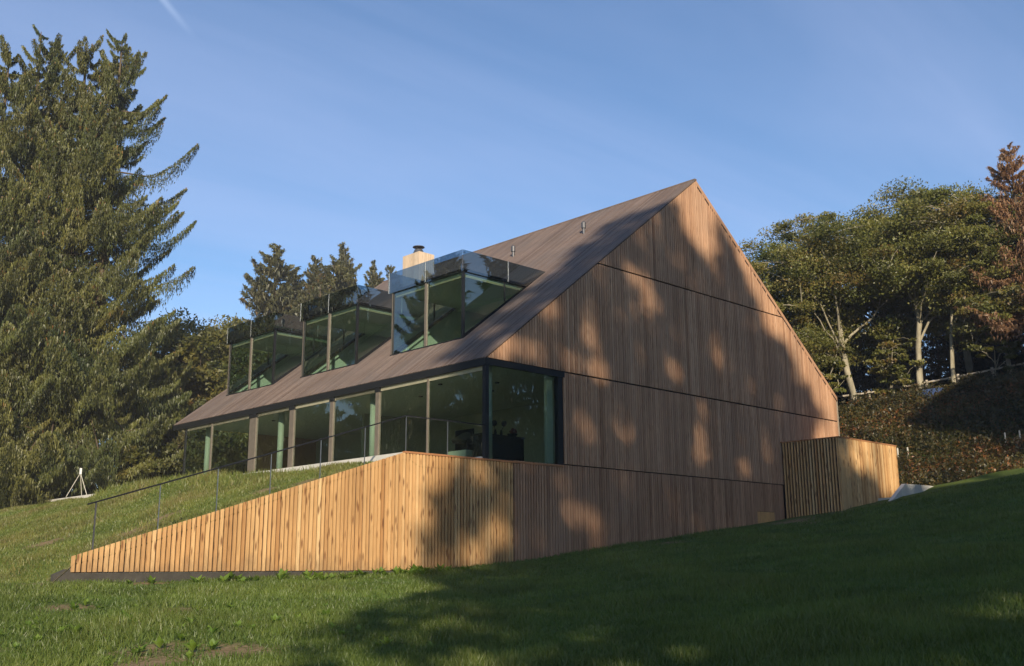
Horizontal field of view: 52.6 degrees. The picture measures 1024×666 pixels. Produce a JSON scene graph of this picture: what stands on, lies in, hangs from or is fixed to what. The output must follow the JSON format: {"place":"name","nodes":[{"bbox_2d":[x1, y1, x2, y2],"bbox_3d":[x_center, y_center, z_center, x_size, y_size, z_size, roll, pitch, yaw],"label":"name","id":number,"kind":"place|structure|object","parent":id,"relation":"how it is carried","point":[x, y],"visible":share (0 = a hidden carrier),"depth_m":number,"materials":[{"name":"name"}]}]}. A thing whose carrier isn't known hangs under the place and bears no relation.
{"place":"outdoors","nodes":[
{"label":"outdoors","id":0,"kind":"place"},
{"bbox_2d":[0,384,1023,665],"bbox_3d":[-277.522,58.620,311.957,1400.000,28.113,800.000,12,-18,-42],"label":"terrace lawn","id":1,"kind":"structure","parent":0,"point":[66,566],"depth_m":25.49,"materials":[{"name":"green plant"}]},
{"bbox_2d":[12,642,20,648],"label":"weed plant","id":2,"kind":"object","parent":1,"relation":"on","point":[15,644],"visible":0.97,"depth_m":11.01,"materials":[{"name":"green plant"}]},
{"bbox_2d":[28,634,41,640],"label":"weed plant","id":3,"kind":"object","parent":1,"relation":"on","point":[38,636],"visible":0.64,"depth_m":11.57,"materials":[{"name":"green plant"}]},
{"bbox_2d":[0,269,80,507],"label":"spruce tree","id":4,"kind":"object","parent":1,"relation":"on","point":[12,420],"visible":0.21,"depth_m":43.93,"materials":[{"name":"green plant"}]},
{"bbox_2d":[0,34,108,568],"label":"spruce tree","id":5,"kind":"object","parent":1,"relation":"on","point":[7,157],"visible":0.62,"depth_m":45.05,"materials":[{"name":"green plant"}]},
{"bbox_2d":[53,625,67,633],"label":"weed plant","id":6,"kind":"object","parent":1,"relation":"on","point":[63,627],"visible":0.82,"depth_m":12.16,"materials":[{"name":"green plant"}]},
{"bbox_2d":[0,24,134,508],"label":"spruce tree","id":7,"kind":"object","parent":1,"relation":"on","point":[51,71],"visible":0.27,"depth_m":46.99,"materials":[{"name":"green plant"}]},
{"bbox_2d":[65,623,81,631],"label":"weed plant","id":8,"kind":"object","parent":1,"relation":"on","point":[77,627],"visible":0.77,"depth_m":12.14,"materials":[{"name":"green plant"}]},
{"bbox_2d":[68,601,80,609],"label":"weed plant","id":9,"kind":"object","parent":1,"relation":"on","point":[72,605],"visible":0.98,"depth_m":14.83,"materials":[{"name":"green plant"}]},
{"bbox_2d":[0,34,181,508],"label":"spruce tree","id":10,"kind":"object","parent":1,"relation":"on","point":[64,311],"visible":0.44,"depth_m":46.53,"materials":[{"name":"green plant"}]},
{"bbox_2d":[0,28,199,505],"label":"spruce tree","id":11,"kind":"object","parent":1,"relation":"on","point":[140,240],"visible":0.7,"depth_m":47.21,"materials":[{"name":"green plant"}]},
{"bbox_2d":[103,660,110,665],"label":"weed plant","id":12,"kind":"object","parent":1,"relation":"on","point":[107,662],"visible":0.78,"depth_m":9.97,"materials":[{"name":"green plant"}]},
{"bbox_2d":[127,646,143,654],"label":"weed plant","id":13,"kind":"object","parent":1,"relation":"on","point":[133,650],"visible":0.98,"depth_m":10.66,"materials":[{"name":"green plant"}]},
{"bbox_2d":[132,643,147,650],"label":"weed plant","id":14,"kind":"object","parent":1,"relation":"on","point":[144,646],"visible":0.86,"depth_m":10.91,"materials":[{"name":"green plant"}]},
{"bbox_2d":[112,434,186,481],"bbox_3d":[-16.107,6.335,45.803,2.848,3.791,2.976,-7,-15,28],"label":"bush","id":15,"kind":"object","parent":1,"relation":"on","point":[169,449],"visible":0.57,"depth_m":45.34,"materials":[{"name":"green plant"}]},
{"bbox_2d":[145,575,156,583],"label":"weed plant","id":16,"kind":"object","parent":1,"relation":"on","point":[151,580],"visible":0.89,"depth_m":20.43,"materials":[{"name":"green plant"}]},
{"bbox_2d":[152,636,170,647],"bbox_3d":[-3.807,3.326,11.159,0.234,0.129,0.156,-1,-13,3],"label":"weed plant","id":17,"kind":"object","parent":1,"relation":"on","point":[159,642],"visible":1,"depth_m":11.13,"materials":[{"name":"green plant"}]},
{"bbox_2d":[138,360,205,467],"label":"spruce tree","id":18,"kind":"object","parent":1,"relation":"on","point":[198,403],"visible":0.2,"depth_m":51.23,"materials":[{"name":"green plant"}]},
{"bbox_2d":[105,307,249,437],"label":"broadleaf tree","id":19,"kind":"object","parent":1,"relation":"on","point":[190,325],"visible":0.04,"depth_m":68.67,"materials":[{"name":"green plant"}]},
{"bbox_2d":[107,320,255,453],"bbox_3d":[-17.426,4.785,56.180,8.777,11.053,9.053,12,-18,-42],"label":"broadleaf tree","id":20,"kind":"object","parent":1,"relation":"on","point":[206,377],"visible":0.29,"depth_m":54.83,"materials":[{"name":"green plant"}]},
{"bbox_2d":[174,631,189,639],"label":"weed plant","id":21,"kind":"object","parent":1,"relation":"on","point":[180,636],"visible":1,"depth_m":11.59,"materials":[{"name":"green plant"}]},
{"bbox_2d":[121,380,245,456],"bbox_3d":[-17.559,5.955,54.589,6.931,8.075,6.344,-2,-13,8],"label":"bush","id":22,"kind":"object","parent":1,"relation":"on","point":[191,398],"visible":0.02,"depth_m":54.15,"materials":[{"name":"green plant"}]},
{"bbox_2d":[182,650,197,658],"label":"weed plant","id":23,"kind":"object","parent":1,"relation":"on","point":[189,654],"visible":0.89,"depth_m":10.29,"materials":[{"name":"green plant"}]},
{"bbox_2d":[184,616,196,622],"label":"weed plant","id":24,"kind":"object","parent":1,"relation":"on","point":[188,619],"visible":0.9,"depth_m":12.92,"materials":[{"name":"green plant"}]},
{"bbox_2d":[183,639,203,649],"bbox_3d":[-3.336,3.245,10.767,0.233,0.128,0.156,0,-13,-1],"label":"weed plant","id":25,"kind":"object","parent":1,"relation":"on","point":[193,645],"visible":0.91,"depth_m":10.74,"materials":[{"name":"green plant"}]},
{"bbox_2d":[187,575,208,582],"bbox_3d":[-6.322,4.926,20.753,0.379,0.181,0.388,-6,-14,22],"label":"weed plant","id":26,"kind":"object","parent":1,"relation":"on","point":[196,580],"visible":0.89,"depth_m":20.72,"materials":[{"name":"green plant"}]},
{"bbox_2d":[164,429,246,477],"bbox_3d":[-14.305,6.444,48.176,4.255,4.570,3.916,-3,-13,12],"label":"bush","id":27,"kind":"object","parent":1,"relation":"on","point":[225,442],"visible":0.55,"depth_m":47.77,"materials":[{"name":"green plant"}]},
{"bbox_2d":[199,626,220,633],"bbox_3d":[-3.510,3.483,12.137,0.227,0.105,0.273,-10,-16,36],"label":"weed plant","id":28,"kind":"object","parent":1,"relation":"on","point":[215,629],"visible":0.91,"depth_m":12.14,"materials":[{"name":"green plant"}]},
{"bbox_2d":[206,638,219,648],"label":"weed plant","id":29,"kind":"object","parent":1,"relation":"on","point":[213,644],"visible":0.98,"depth_m":11.15,"materials":[{"name":"green plant"}]},
{"bbox_2d":[216,573,229,581],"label":"weed plant","id":30,"kind":"object","parent":1,"relation":"on","point":[222,578],"visible":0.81,"depth_m":21.43,"materials":[{"name":"green plant"}]},
{"bbox_2d":[47,452,401,501],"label":"terrace","id":31,"kind":"structure","parent":1,"relation":"on","point":[374,458],"depth_m":28.77,"materials":[{"name":"concrete"}]},
{"bbox_2d":[66,468,86,496],"bbox_3d":[-17.494,6.029,41.769,0.686,1.147,0.686,12,-18,-42],"label":"trestle frame","id":32,"kind":"object","parent":31,"relation":"on","point":[80,471],"visible":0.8,"depth_m":41.78,"materials":[{"name":"white paint"}]},
{"bbox_2d":[219,571,234,579],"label":"weed plant","id":33,"kind":"object","parent":1,"relation":"on","point":[231,575],"visible":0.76,"depth_m":21.69,"materials":[{"name":"green plant"}]},
{"bbox_2d":[183,344,272,457],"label":"broadleaf tree","id":34,"kind":"object","parent":1,"relation":"on","point":[260,356],"visible":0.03,"depth_m":57.37,"materials":[{"name":"green plant"}]},
{"bbox_2d":[215,431,248,472],"bbox_3d":[-12.667,6.136,51.989,5.516,6.785,5.888,12,-18,-42],"label":"bush","id":35,"kind":"object","parent":1,"relation":"on","point":[242,445],"visible":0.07,"depth_m":50.44,"materials":[{"name":"green plant"}]},
{"bbox_2d":[231,620,241,626],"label":"weed plant","id":36,"kind":"object","parent":1,"relation":"on","point":[238,623],"visible":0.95,"depth_m":12.85,"materials":[{"name":"green plant"}]},
{"bbox_2d":[247,575,261,581],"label":"weed plant","id":37,"kind":"object","parent":1,"relation":"on","point":[255,578],"visible":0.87,"depth_m":21.32,"materials":[{"name":"green plant"}]},
{"bbox_2d":[232,243,305,324],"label":"conifer","id":38,"kind":"object","parent":1,"relation":"on","point":[260,300],"visible":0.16,"depth_m":88.52,"materials":[{"name":"green plant"}]},
{"bbox_2d":[271,613,283,620],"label":"weed plant","id":39,"kind":"object","parent":1,"relation":"on","point":[275,616],"visible":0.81,"depth_m":13.80,"materials":[{"name":"green plant"}]},
{"bbox_2d":[275,572,286,579],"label":"weed plant","id":40,"kind":"object","parent":1,"relation":"on","point":[282,576],"visible":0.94,"depth_m":21.52,"materials":[{"name":"green plant"}]},
{"bbox_2d":[279,568,290,575],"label":"weed plant","id":41,"kind":"object","parent":1,"relation":"on","point":[281,570],"visible":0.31,"depth_m":22.73,"materials":[{"name":"green plant"}]},
{"bbox_2d":[282,272,298,311],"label":"conifer","id":42,"kind":"object","parent":1,"relation":"on","point":[295,283],"visible":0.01,"depth_m":90.88,"materials":[{"name":"green plant"}]},
{"bbox_2d":[289,288,312,315],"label":"conifer","id":43,"kind":"object","parent":1,"relation":"on","point":[302,294],"depth_m":87.60,"materials":[{"name":"green plant"}]},
{"bbox_2d":[50,451,562,582],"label":"terrace wall","id":44,"kind":"structure","parent":1,"relation":"on","point":[402,510],"depth_m":24.94,"materials":[{"name":"brown wood"}]},
{"bbox_2d":[87,415,484,549],"bbox_3d":[-4.596,3.588,24.552,10.825,3.818,0.050,12,-18,-42],"label":"handrail","id":45,"kind":"object","parent":44,"relation":"on","point":[271,453],"visible":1,"depth_m":23.68,"materials":[{"name":"grey metal"}]},
{"bbox_2d":[302,569,313,576],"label":"weed plant","id":46,"kind":"object","parent":1,"relation":"on","point":[307,573],"visible":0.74,"depth_m":22.62,"materials":[{"name":"green plant"}]},
{"bbox_2d":[292,255,324,299],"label":"conifer","id":47,"kind":"object","parent":1,"relation":"on","point":[315,270],"visible":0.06,"depth_m":91.70,"materials":[{"name":"green plant"}]},
{"bbox_2d":[301,574,316,580],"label":"weed plant","id":48,"kind":"object","parent":1,"relation":"on","point":[311,578],"visible":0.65,"depth_m":22.07,"materials":[{"name":"green plant"}]},
{"bbox_2d":[291,283,336,316],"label":"conifer","id":49,"kind":"object","parent":1,"relation":"on","point":[319,291],"depth_m":85.25,"materials":[{"name":"green plant"}]},
{"bbox_2d":[318,609,330,616],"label":"weed plant","id":50,"kind":"object","parent":1,"relation":"on","point":[325,612],"visible":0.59,"depth_m":14.38,"materials":[{"name":"green plant"}]},
{"bbox_2d":[303,260,358,302],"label":"conifer","id":51,"kind":"object","parent":1,"relation":"on","point":[337,278],"visible":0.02,"depth_m":87.74,"materials":[{"name":"green plant"}]},
{"bbox_2d":[327,622,342,628],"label":"weed plant","id":52,"kind":"object","parent":1,"relation":"on","point":[331,624],"visible":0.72,"depth_m":12.92,"materials":[{"name":"green plant"}]},
{"bbox_2d":[319,242,361,294],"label":"conifer","id":53,"kind":"object","parent":1,"relation":"on","point":[345,259],"visible":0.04,"depth_m":91.88,"materials":[{"name":"green plant"}]},
{"bbox_2d":[350,570,359,575],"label":"weed plant","id":54,"kind":"object","parent":1,"relation":"on","point":[355,572],"visible":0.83,"depth_m":23.49,"materials":[{"name":"green plant"}]},
{"bbox_2d":[357,568,370,575],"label":"weed plant","id":55,"kind":"object","parent":1,"relation":"on","point":[361,572],"visible":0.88,"depth_m":23.49,"materials":[{"name":"green plant"}]},
{"bbox_2d":[357,277,384,292],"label":"conifer","id":56,"kind":"object","parent":1,"relation":"on","point":[376,282],"depth_m":89.49,"materials":[{"name":"green plant"}]},
{"bbox_2d":[363,260,382,287],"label":"conifer","id":57,"kind":"object","parent":1,"relation":"on","point":[371,272],"visible":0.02,"depth_m":91.72,"materials":[{"name":"green plant"}]},
{"bbox_2d":[378,567,386,573],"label":"weed plant","id":58,"kind":"object","parent":1,"relation":"on","point":[381,570],"visible":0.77,"depth_m":24.48,"materials":[{"name":"green plant"}]},
{"bbox_2d":[380,636,392,643],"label":"weed plant","id":59,"kind":"object","parent":1,"relation":"on","point":[387,640],"visible":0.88,"depth_m":11.74,"materials":[{"name":"green plant"}]},
{"bbox_2d":[385,265,395,278],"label":"conifer","id":60,"kind":"object","parent":1,"relation":"on","point":[389,269],"depth_m":93.37,"materials":[{"name":"green plant"}]},
{"bbox_2d":[390,566,404,574],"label":"weed plant","id":61,"kind":"object","parent":1,"relation":"on","point":[395,570],"visible":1,"depth_m":24.48,"materials":[{"name":"green plant"}]},
{"bbox_2d":[403,568,416,574],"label":"weed plant","id":62,"kind":"object","parent":1,"relation":"on","point":[411,570],"visible":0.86,"depth_m":24.27,"materials":[{"name":"green plant"}]},
{"bbox_2d":[408,563,418,570],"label":"weed plant","id":63,"kind":"object","parent":1,"relation":"on","point":[414,566],"visible":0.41,"depth_m":24.97,"materials":[{"name":"green plant"}]},
{"bbox_2d":[415,568,431,574],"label":"weed plant","id":64,"kind":"object","parent":1,"relation":"on","point":[422,572],"visible":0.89,"depth_m":24.08,"materials":[{"name":"green plant"}]},
{"bbox_2d":[434,563,444,569],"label":"weed plant","id":65,"kind":"object","parent":1,"relation":"on","point":[440,567],"visible":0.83,"depth_m":24.92,"materials":[{"name":"green plant"}]},
{"bbox_2d":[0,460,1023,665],"bbox_3d":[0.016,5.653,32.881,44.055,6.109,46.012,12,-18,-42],"label":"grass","id":66,"kind":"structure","parent":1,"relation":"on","point":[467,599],"depth_m":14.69,"materials":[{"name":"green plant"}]},
{"bbox_2d":[173,178,899,561],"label":"timber house","id":67,"kind":"structure","parent":1,"relation":"on","point":[649,354],"depth_m":35.78,"materials":[{"name":"wood"}]},
{"bbox_2d":[448,432,472,456],"bbox_3d":[-1.347,3.459,30.823,1.086,1.040,1.086,3,-13,-15],"label":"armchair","id":68,"kind":"object","parent":67,"relation":"on","point":[466,438],"visible":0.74,"depth_m":30.55,"materials":[{"name":"fabric"}]},
{"bbox_2d":[455,428,473,450],"bbox_3d":[-1.755,4.615,38.258,0.060,2.090,1.000,12,-18,-42],"label":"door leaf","id":69,"kind":"structure","parent":67,"relation":"in","point":[457,446],"depth_m":38.40,"materials":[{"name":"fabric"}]},
{"bbox_2d":[471,433,524,460],"bbox_3d":[-0.407,3.478,30.570,1.720,0.880,0.510,12,-18,-42],"label":"sideboard","id":70,"kind":"object","parent":67,"relation":"on","point":[506,447],"visible":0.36,"depth_m":30.43,"materials":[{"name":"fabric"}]},
{"bbox_2d":[492,420,496,433],"bbox_3d":[-0.524,2.798,30.579,0.180,0.449,0.180,12,-18,-42],"label":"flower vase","id":71,"kind":"object","parent":70,"relation":"on","point":[494,423],"visible":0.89,"depth_m":30.55,"materials":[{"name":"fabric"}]},
{"bbox_2d":[500,421,506,434],"bbox_3d":[-0.262,2.843,30.826,0.255,0.469,0.180,12,-18,-42],"label":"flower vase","id":72,"kind":"object","parent":70,"relation":"on","point":[503,423],"visible":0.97,"depth_m":30.81,"materials":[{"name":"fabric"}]},
{"bbox_2d":[507,428,517,436],"bbox_3d":[0.012,3.002,31.101,0.340,0.279,0.331,12,-18,-42],"label":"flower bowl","id":73,"kind":"object","parent":70,"relation":"on","point":[511,433],"visible":0.96,"depth_m":31.02,"materials":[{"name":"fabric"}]},
{"bbox_2d":[738,237,866,367],"bbox_3d":[13.553,0.241,55.992,10.403,11.402,10.594,-7,-14,26],"label":"beech tree","id":74,"kind":"object","parent":1,"relation":"on","point":[816,342],"visible":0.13,"depth_m":54.08,"materials":[{"name":"green plant"}]},
{"bbox_2d":[749,259,868,372],"bbox_3d":[14.452,0.554,58.884,11.046,11.297,11.982,12,-18,-42],"label":"beech tree","id":75,"kind":"object","parent":1,"relation":"on","point":[832,324],"visible":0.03,"depth_m":56.16,"materials":[{"name":"green plant"}]},
{"bbox_2d":[809,332,853,393],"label":"sapling","id":76,"kind":"object","parent":1,"relation":"on","point":[836,365],"visible":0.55,"depth_m":54.02,"materials":[{"name":"green plant"}]},
{"bbox_2d":[749,210,937,402],"bbox_3d":[17.455,-1.093,55.059,10.476,11.757,10.910,12,-18,-42],"label":"beech tree","id":77,"kind":"object","parent":1,"relation":"on","point":[825,250],"visible":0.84,"depth_m":53.45,"materials":[{"name":"green plant"}]},
{"bbox_2d":[830,329,871,405],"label":"dark conifer","id":78,"kind":"object","parent":1,"relation":"on","point":[857,383],"visible":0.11,"depth_m":64.61,"materials":[{"name":"green plant"}]},
{"bbox_2d":[838,286,881,404],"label":"dark conifer","id":79,"kind":"object","parent":1,"relation":"on","point":[869,387],"visible":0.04,"depth_m":65.50,"materials":[{"name":"green plant"}]},
{"bbox_2d":[797,213,949,395],"bbox_3d":[20.951,-1.048,59.004,11.104,12.085,11.954,1,-13,-6],"label":"beech tree","id":80,"kind":"object","parent":1,"relation":"on","point":[886,325],"visible":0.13,"depth_m":57.06,"materials":[{"name":"green plant"}]},
{"bbox_2d":[853,313,893,401],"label":"dark conifer","id":81,"kind":"object","parent":1,"relation":"on","point":[875,384],"visible":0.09,"depth_m":63.97,"materials":[{"name":"green plant"}]},
{"bbox_2d":[863,334,926,395],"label":"sapling","id":82,"kind":"object","parent":1,"relation":"on","point":[893,373],"visible":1,"depth_m":54.31,"materials":[{"name":"green plant"}]},
{"bbox_2d":[877,318,932,393],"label":"dark conifer","id":83,"kind":"object","parent":1,"relation":"on","point":[908,366],"visible":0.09,"depth_m":62.06,"materials":[{"name":"green plant"}]},
{"bbox_2d":[878,484,933,500],"bbox_3d":[14.735,6.590,38.698,5.300,1.820,0.950,12,-18,-42],"label":"concrete stair","id":84,"kind":"object","parent":1,"relation":"on","point":[904,490],"visible":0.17,"depth_m":38.07,"materials":[{"name":"grey concrete"}]},
{"bbox_2d":[830,175,1002,388],"bbox_3d":[21.400,-2.135,54.751,8.802,12.545,8.324,12,-18,-42],"label":"beech tree","id":85,"kind":"object","parent":1,"relation":"on","point":[908,209],"visible":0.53,"depth_m":53.26,"materials":[{"name":"green plant"}]},
{"bbox_2d":[898,317,934,392],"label":"dark conifer","id":86,"kind":"object","parent":1,"relation":"on","point":[922,350],"visible":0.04,"depth_m":62.88,"materials":[{"name":"green plant"}]},
{"bbox_2d":[837,363,1023,397],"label":"rail fence","id":87,"kind":"object","parent":1,"relation":"on","point":[992,369],"visible":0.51,"depth_m":54.10,"materials":[{"name":"wood"}]},
{"bbox_2d":[838,362,1023,485],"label":"bracken","id":88,"kind":"object","parent":1,"relation":"on","point":[935,470],"visible":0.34,"depth_m":48.01,"materials":[{"name":"brown plant"}]},
{"bbox_2d":[921,388,944,400],"bbox_3d":[21.177,3.196,52.408,1.700,0.920,0.900,12,-18,-42],"label":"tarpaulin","id":89,"kind":"object","parent":1,"relation":"on","point":[934,390],"visible":0.29,"depth_m":52.14,"materials":[{"name":"blue plastic"}]},
{"bbox_2d":[910,316,956,387],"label":"dark conifer","id":90,"kind":"object","parent":1,"relation":"on","point":[937,370],"visible":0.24,"depth_m":61.62,"materials":[{"name":"green plant"}]},
{"bbox_2d":[866,179,1021,378],"bbox_3d":[24.249,-2.041,56.818,10.883,12.086,10.610,12,-18,-42],"label":"beech tree","id":91,"kind":"object","parent":1,"relation":"on","point":[934,327],"visible":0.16,"depth_m":54.46,"materials":[{"name":"green plant"}]},
{"bbox_2d":[874,186,1021,382],"bbox_3d":[23.056,-1.996,54.394,7.215,11.678,8.195,12,-18,-42],"label":"beech tree","id":92,"kind":"object","parent":1,"relation":"on","point":[964,231],"visible":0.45,"depth_m":52.68,"materials":[{"name":"green plant"}]},
{"bbox_2d":[925,335,987,386],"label":"dark conifer","id":93,"kind":"object","parent":1,"relation":"on","point":[944,340],"visible":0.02,"depth_m":62.40,"materials":[{"name":"green plant"}]},
{"bbox_2d":[931,328,989,387],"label":"dark conifer","id":94,"kind":"object","parent":1,"relation":"on","point":[959,359],"visible":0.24,"depth_m":59.65,"materials":[{"name":"green plant"}]},
{"bbox_2d":[958,339,989,381],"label":"dark conifer","id":95,"kind":"object","parent":1,"relation":"on","point":[983,361],"visible":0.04,"depth_m":60.13,"materials":[{"name":"green plant"}]},
{"bbox_2d":[929,246,1023,373],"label":"beech tree","id":96,"kind":"object","parent":1,"relation":"on","point":[1000,306],"visible":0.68,"depth_m":52.10,"materials":[{"name":"green plant"}]},
{"bbox_2d":[954,142,1023,352],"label":"larch tree","id":97,"kind":"object","parent":1,"relation":"on","point":[1005,174],"visible":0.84,"depth_m":52.17,"materials":[{"name":"brown plant"}]},
{"bbox_2d":[954,189,1023,296],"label":"beech tree","id":98,"kind":"object","parent":1,"relation":"on","point":[1012,234],"visible":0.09,"depth_m":52.68,"materials":[{"name":"green plant"}]},
{"bbox_2d":[958,316,1023,375],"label":"sapling","id":99,"kind":"object","parent":1,"relation":"on","point":[967,343],"visible":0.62,"depth_m":52.66,"materials":[{"name":"green plant"}]},
{"bbox_2d":[977,334,1023,376],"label":"dark conifer","id":100,"kind":"object","parent":1,"relation":"on","point":[1000,361],"visible":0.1,"depth_m":58.78,"materials":[{"name":"green plant"}]},
{"bbox_2d":[987,333,1023,376],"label":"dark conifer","id":101,"kind":"object","parent":1,"relation":"on","point":[1004,353],"visible":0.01,"depth_m":59.37,"materials":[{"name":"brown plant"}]},
{"bbox_2d":[1004,333,1023,368],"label":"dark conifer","id":102,"kind":"object","parent":1,"relation":"on","point":[1020,356],"visible":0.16,"depth_m":58.18,"materials":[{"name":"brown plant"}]},
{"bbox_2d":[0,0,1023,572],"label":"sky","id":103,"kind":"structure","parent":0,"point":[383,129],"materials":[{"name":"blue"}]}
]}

